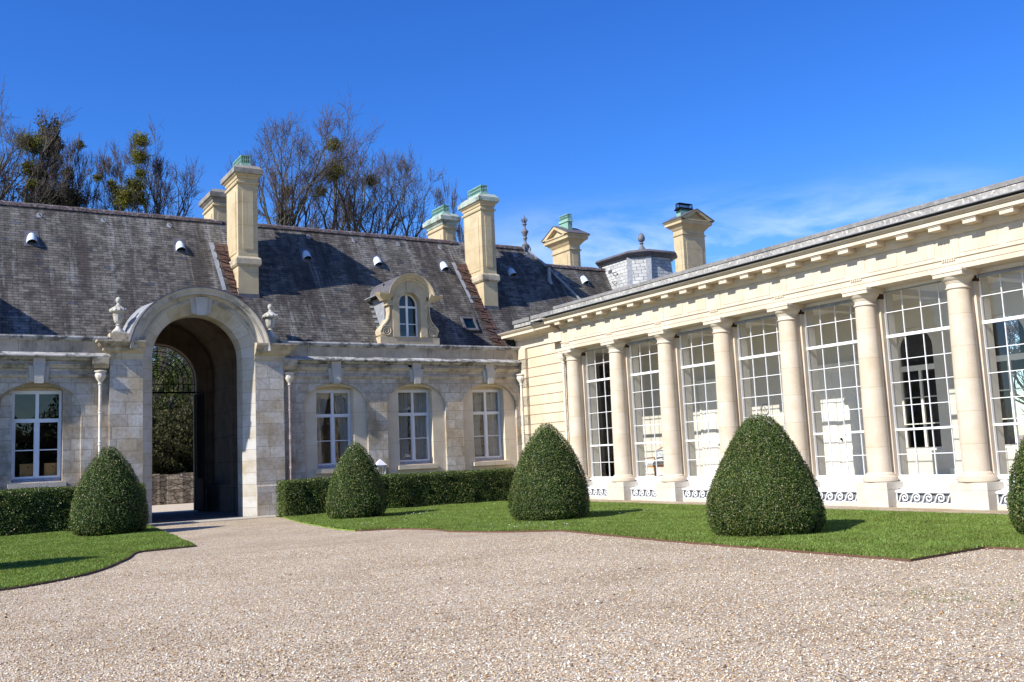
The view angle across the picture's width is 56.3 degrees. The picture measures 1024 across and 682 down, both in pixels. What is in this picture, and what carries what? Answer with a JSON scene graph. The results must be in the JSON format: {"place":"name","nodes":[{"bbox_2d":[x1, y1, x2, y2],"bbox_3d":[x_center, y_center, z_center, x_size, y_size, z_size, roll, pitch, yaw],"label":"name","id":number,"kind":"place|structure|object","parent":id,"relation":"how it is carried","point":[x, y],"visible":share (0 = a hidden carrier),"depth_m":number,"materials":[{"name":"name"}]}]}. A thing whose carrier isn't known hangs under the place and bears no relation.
{"place":"outdoors","nodes":[
{"label":"outdoors","id":0,"kind":"place"},
{"bbox_2d":[18,464,32,476],"bbox_3d":[-14.228,3.868,28.114,0.450,0.510,0.410,2,-8,-31],"label":"wooden box","id":1,"kind":"object","parent":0,"point":[25,470],"visible":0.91,"depth_m":27.94,"materials":[{"name":"brown wood"}]},
{"bbox_2d":[43,463,56,475],"bbox_3d":[-13.672,3.883,28.451,0.450,0.510,0.410,2,-8,-31],"label":"wooden box","id":2,"kind":"object","parent":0,"point":[49,469],"visible":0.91,"depth_m":28.28,"materials":[{"name":"brown wood"}]},
{"bbox_2d":[0,525,194,587],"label":"grass","id":3,"kind":"structure","parent":0,"point":[54,555],"depth_m":19.36,"materials":[{"name":"green plant"}]},
{"bbox_2d":[152,503,193,513],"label":"yard","id":4,"kind":"structure","parent":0,"point":[172,508],"depth_m":40.29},
{"bbox_2d":[0,76,40,200],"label":"bare tree","id":5,"kind":"object","parent":4,"relation":"on","point":[8,154],"visible":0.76,"depth_m":52.66,"materials":[{"name":"brown plant"}]},
{"bbox_2d":[152,347,167,382],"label":"bare tree","id":6,"kind":"object","parent":4,"relation":"on","point":[155,360],"depth_m":51.63,"materials":[{"name":"green plant"}]},
{"bbox_2d":[126,150,205,473],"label":"bare tree","id":7,"kind":"object","parent":4,"relation":"on","point":[176,179],"visible":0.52,"depth_m":58.84,"materials":[{"name":"brown plant"}]},
{"bbox_2d":[152,347,181,431],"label":"bare tree","id":8,"kind":"object","parent":4,"relation":"on","point":[155,376],"visible":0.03,"depth_m":54.63,"materials":[{"name":"green plant"}]},
{"bbox_2d":[152,346,192,473],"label":"bare tree","id":9,"kind":"object","parent":4,"relation":"on","point":[157,399],"visible":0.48,"depth_m":49.93,"materials":[{"name":"green plant"}]},
{"bbox_2d":[152,348,192,472],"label":"bare tree","id":10,"kind":"object","parent":4,"relation":"on","point":[190,388],"visible":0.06,"depth_m":54.32,"materials":[{"name":"green plant"}]},
{"bbox_2d":[152,357,192,439],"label":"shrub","id":11,"kind":"object","parent":4,"relation":"on","point":[177,396],"depth_m":59.37,"materials":[{"name":"green plant"}]},
{"bbox_2d":[152,472,193,504],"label":"rubble wall","id":12,"kind":"structure","parent":4,"relation":"on","point":[172,489],"depth_m":44.97,"materials":[{"name":"stone"}]},
{"bbox_2d":[236,86,373,228],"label":"bare tree","id":13,"kind":"object","parent":4,"relation":"on","point":[292,214],"visible":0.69,"depth_m":60.03,"materials":[{"name":"brown plant"}]},
{"bbox_2d":[257,105,406,233],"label":"bare tree","id":14,"kind":"object","parent":4,"relation":"on","point":[339,169],"visible":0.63,"depth_m":61.93,"materials":[{"name":"brown plant"}]},
{"bbox_2d":[285,110,424,236],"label":"bare tree","id":15,"kind":"object","parent":4,"relation":"on","point":[354,207],"visible":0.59,"depth_m":64.21,"materials":[{"name":"brown plant"}]},
{"bbox_2d":[150,511,250,523],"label":"passage floor","id":16,"kind":"structure","parent":0,"point":[179,516],"depth_m":32.28,"materials":[{"name":"grey stone"}]},
{"bbox_2d":[0,435,1023,681],"bbox_3d":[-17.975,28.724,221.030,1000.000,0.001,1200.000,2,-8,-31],"label":"ground","id":17,"kind":"structure","parent":0,"point":[216,541],"depth_m":9.90,"materials":[{"name":"beige gravel"}]},
{"bbox_2d":[0,528,196,590],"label":"turf edge","id":18,"kind":"object","parent":17,"relation":"on","point":[66,578],"visible":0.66,"depth_m":15.31,"materials":[{"name":"soil"}]},
{"bbox_2d":[148,515,278,525],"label":"threshold paving","id":19,"kind":"structure","parent":17,"relation":"on","point":[209,520],"depth_m":29.17,"materials":[{"name":"beige stone"}]},
{"bbox_2d":[0,155,611,522],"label":"gatehouse range","id":20,"kind":"structure","parent":17,"relation":"on","point":[396,353],"depth_m":33.27,"materials":[{"name":"stone"}]},
{"bbox_2d":[7,387,65,488],"bbox_3d":[-13.852,2.771,27.931,1.520,2.990,0.460,2,-8,-31],"label":"window","id":21,"kind":"structure","parent":20,"relation":"in","point":[34,481],"depth_m":28.01,"materials":[{"name":"white paint"}]},
{"bbox_2d":[109,297,127,332],"bbox_3d":[-12.151,-0.789,29.561,0.545,1.150,0.547,2,-8,-31],"label":"stone urn","id":22,"kind":"object","parent":20,"relation":"on","point":[118,311],"visible":1,"depth_m":29.44,"materials":[{"name":"beige stone"}]},
{"bbox_2d":[152,345,204,510],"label":"iron gate","id":23,"kind":"structure","parent":20,"relation":"attached to","point":[199,492],"depth_m":35.93,"materials":[{"name":"black metal"}]},
{"bbox_2d":[262,304,277,336],"bbox_3d":[-8.083,-0.674,32.030,0.545,1.150,0.547,2,-8,-31],"label":"stone urn","id":24,"kind":"object","parent":20,"relation":"on","point":[269,316],"visible":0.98,"depth_m":31.91,"materials":[{"name":"beige stone"}]},
{"bbox_2d":[315,387,350,473],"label":"window","id":25,"kind":"structure","parent":20,"relation":"in","point":[339,396],"depth_m":32.93,"materials":[{"name":"white paint"}]},
{"bbox_2d":[374,459,386,474],"bbox_3d":[-4.540,4.373,32.969,0.400,0.610,0.310,2,-8,-31],"label":"wall lantern","id":26,"kind":"object","parent":20,"relation":"attached to","point":[380,463],"depth_m":32.93,"materials":[{"name":"white paint"}]},
{"bbox_2d":[398,387,437,469],"bbox_3d":[-3.521,3.076,34.310,1.520,2.990,0.645,2,-8,-31],"label":"window","id":27,"kind":"structure","parent":20,"relation":"in","point":[419,415],"depth_m":34.50,"materials":[{"name":"white paint"}]},
{"bbox_2d":[472,387,509,465],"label":"window","id":28,"kind":"structure","parent":20,"relation":"in","point":[491,399],"depth_m":36.09,"materials":[{"name":"white paint"}]},
{"bbox_2d":[541,213,589,265],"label":"gabled chimney","id":29,"kind":"object","parent":20,"relation":"on","point":[564,240],"visible":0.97,"depth_m":46.99,"materials":[{"name":"stone"}]},
{"bbox_2d":[595,233,677,289],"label":"mansard pavilion","id":30,"kind":"structure","parent":20,"relation":"on","point":[632,267],"depth_m":41.83,"materials":[{"name":"stone"}]},
{"bbox_2d":[69,532,1023,677],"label":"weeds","id":31,"kind":"object","parent":17,"relation":"on","point":[779,578],"visible":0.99,"depth_m":9.62,"materials":[{"name":"green plant"}]},
{"bbox_2d":[355,528,1023,561],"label":"lawn edging","id":32,"kind":"object","parent":17,"relation":"on","point":[881,558],"visible":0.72,"depth_m":14.90,"materials":[{"name":"metal"}]},
{"bbox_2d":[498,176,1023,509],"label":"orangery","id":33,"kind":"structure","parent":17,"relation":"on","point":[867,363],"depth_m":25.21,"materials":[{"name":"stone"}]},
{"bbox_2d":[581,346,612,477],"bbox_3d":[3.115,2.368,32.447,0.225,4.485,1.973,2,-8,-31],"label":"window","id":34,"kind":"structure","parent":33,"relation":"in","point":[584,353],"depth_m":32.96,"materials":[{"name":"white paint"}]},
{"bbox_2d":[625,336,663,476],"bbox_3d":[4.390,2.064,30.362,0.225,4.485,1.973,2,-8,-31],"label":"window","id":35,"kind":"structure","parent":33,"relation":"in","point":[646,338],"depth_m":30.82,"materials":[{"name":"white paint"}]},
{"bbox_2d":[645,447,663,475],"bbox_3d":[4.922,4.145,32.663,0.703,1.068,0.704,2,-8,-31],"label":"armchair","id":36,"kind":"object","parent":33,"relation":"on","point":[659,452],"visible":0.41,"depth_m":32.48,"materials":[{"name":"white wood"}]},
{"bbox_2d":[674,325,718,476],"bbox_3d":[5.665,1.760,28.276,0.225,4.485,1.973,2,-8,-31],"label":"window","id":37,"kind":"structure","parent":33,"relation":"in","point":[678,335],"depth_m":28.71,"materials":[{"name":"white paint"}]},
{"bbox_2d":[732,312,784,435],"bbox_3d":[6.939,1.455,26.191,0.225,4.485,1.973,2,-8,-31],"label":"window","id":38,"kind":"structure","parent":33,"relation":"in","point":[736,324],"depth_m":26.58,"materials":[{"name":"white paint"}]},
{"bbox_2d":[799,297,864,476],"bbox_3d":[8.214,1.151,24.105,0.225,4.485,1.973,2,-8,-31],"label":"window","id":39,"kind":"structure","parent":33,"relation":"in","point":[802,311],"depth_m":24.36,"materials":[{"name":"white paint"}]},
{"bbox_2d":[878,279,960,475],"bbox_3d":[9.489,0.847,22.020,0.225,4.485,1.973,2,-8,-31],"label":"window","id":40,"kind":"structure","parent":33,"relation":"in","point":[881,296],"depth_m":22.26,"materials":[{"name":"white paint"}]},
{"bbox_2d":[972,261,1023,475],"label":"window","id":41,"kind":"structure","parent":33,"relation":"in","point":[976,277],"depth_m":20.54,"materials":[{"name":"white paint"}]},
{"bbox_2d":[1006,316,1019,360],"bbox_3d":[17.226,1.748,34.295,3.775,6.581,5.374,-5,-7,19],"label":"bare tree","id":42,"kind":"object","parent":17,"relation":"on","point":[1009,322],"visible":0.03,"depth_m":34.33,"materials":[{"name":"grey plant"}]},
{"bbox_2d":[1006,320,1023,414],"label":"bare tree","id":43,"kind":"object","parent":17,"relation":"on","point":[1016,332],"visible":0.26,"depth_m":31.22,"materials":[{"name":"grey plant"}]},
{"bbox_2d":[0,0,1023,434],"label":"sky","id":44,"kind":"structure","parent":0,"point":[778,121],"materials":[{"name":"blue"}]},
{"bbox_2d":[282,500,1023,558],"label":"lawn","id":45,"kind":"structure","parent":0,"point":[457,530],"depth_m":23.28,"materials":[{"name":"green plant"}]},
{"bbox_2d":[325,441,386,518],"bbox_3d":[-4.407,3.937,27.186,1.812,2.246,1.758,2,-8,-31],"label":"topiary","id":46,"kind":"object","parent":45,"relation":"on","point":[356,488],"visible":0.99,"depth_m":26.63,"materials":[{"name":"green plant"}]},
{"bbox_2d":[274,467,519,517],"bbox_3d":[-2.972,4.950,31.980,9.848,1.238,1.093,2,-8,-31],"label":"hedge","id":47,"kind":"object","parent":45,"relation":"on","point":[302,496],"visible":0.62,"depth_m":31.57,"materials":[{"name":"green plant"}]},
{"bbox_2d":[507,423,589,520],"bbox_3d":[0.908,3.161,23.129,2.047,2.362,2.067,2,-8,-31],"label":"topiary","id":48,"kind":"object","parent":45,"relation":"on","point":[549,482],"visible":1,"depth_m":22.48,"materials":[{"name":"green plant"}]},
{"bbox_2d":[705,413,826,536],"bbox_3d":[4.473,2.365,17.050,2.092,2.194,2.074,2,-8,-31],"label":"topiary","id":49,"kind":"object","parent":45,"relation":"on","point":[763,482],"visible":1,"depth_m":16.40,"materials":[{"name":"green plant"}]},
{"bbox_2d":[1006,435,1023,534],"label":"topiary","id":50,"kind":"object","parent":45,"relation":"on","point":[1015,501],"visible":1,"depth_m":14.64,"materials":[{"name":"green plant"}]},
{"bbox_2d":[661,202,713,271],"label":"gabled chimney","id":51,"kind":"object","parent":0,"point":[687,225],"visible":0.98,"depth_m":48.88,"materials":[{"name":"stone"}]},
{"bbox_2d":[590,499,1008,514],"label":"paving","id":52,"kind":"structure","parent":0,"point":[1006,512],"depth_m":21.81,"materials":[{"name":"beige stone"}]},
{"label":"bank","id":53,"kind":"structure","parent":0,"visible":0},
{"bbox_2d":[0,105,80,204],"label":"bare tree","id":54,"kind":"object","parent":53,"relation":"on","point":[32,168],"visible":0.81,"depth_m":53.34,"materials":[{"name":"brown plant"}]},
{"bbox_2d":[5,112,103,208],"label":"bare tree","id":55,"kind":"object","parent":53,"relation":"on","point":[74,198],"visible":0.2,"depth_m":55.78,"materials":[{"name":"brown plant"}]},
{"bbox_2d":[40,132,108,208],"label":"bare tree","id":56,"kind":"object","parent":53,"relation":"on","point":[72,157],"visible":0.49,"depth_m":55.62,"materials":[{"name":"brown plant"}]},
{"bbox_2d":[75,172,119,209],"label":"bare tree","id":57,"kind":"object","parent":53,"relation":"on","point":[98,178],"visible":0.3,"depth_m":55.57,"materials":[{"name":"brown plant"}]},
{"bbox_2d":[93,115,174,213],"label":"bare tree","id":58,"kind":"object","parent":53,"relation":"on","point":[125,196],"visible":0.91,"depth_m":56.16,"materials":[{"name":"brown plant"}]},
{"bbox_2d":[152,397,192,474],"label":"shrub","id":59,"kind":"object","parent":53,"relation":"on","point":[176,422],"visible":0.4,"depth_m":47.81,"materials":[{"name":"green plant"}]},
{"bbox_2d":[152,432,192,474],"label":"shrub","id":60,"kind":"object","parent":53,"relation":"on","point":[158,458],"visible":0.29,"depth_m":46.03,"materials":[{"name":"green plant"}]},
{"bbox_2d":[152,397,192,465],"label":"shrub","id":61,"kind":"object","parent":53,"relation":"on","point":[156,414],"visible":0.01,"depth_m":56.35,"materials":[{"name":"green plant"}]},
{"bbox_2d":[320,141,445,237],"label":"bare tree","id":62,"kind":"object","parent":53,"relation":"on","point":[403,194],"visible":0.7,"depth_m":64.79,"materials":[{"name":"brown plant"}]},
{"bbox_2d":[436,173,469,241],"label":"bare tree","id":63,"kind":"object","parent":53,"relation":"on","point":[461,233],"visible":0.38,"depth_m":66.82,"materials":[{"name":"brown plant"}]},
{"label":"lawn","id":64,"kind":"structure","parent":0,"visible":0},
{"bbox_2d":[0,482,146,535],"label":"hedge","id":65,"kind":"object","parent":64,"relation":"on","point":[23,510],"visible":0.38,"depth_m":26.09,"materials":[{"name":"green plant"}]},
{"bbox_2d":[67,446,150,535],"bbox_3d":[-10.413,3.861,24.778,1.980,2.351,1.959,2,-8,-31],"label":"topiary","id":66,"kind":"object","parent":64,"relation":"on","point":[108,499],"visible":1,"depth_m":24.18,"materials":[{"name":"green plant"}]}
]}

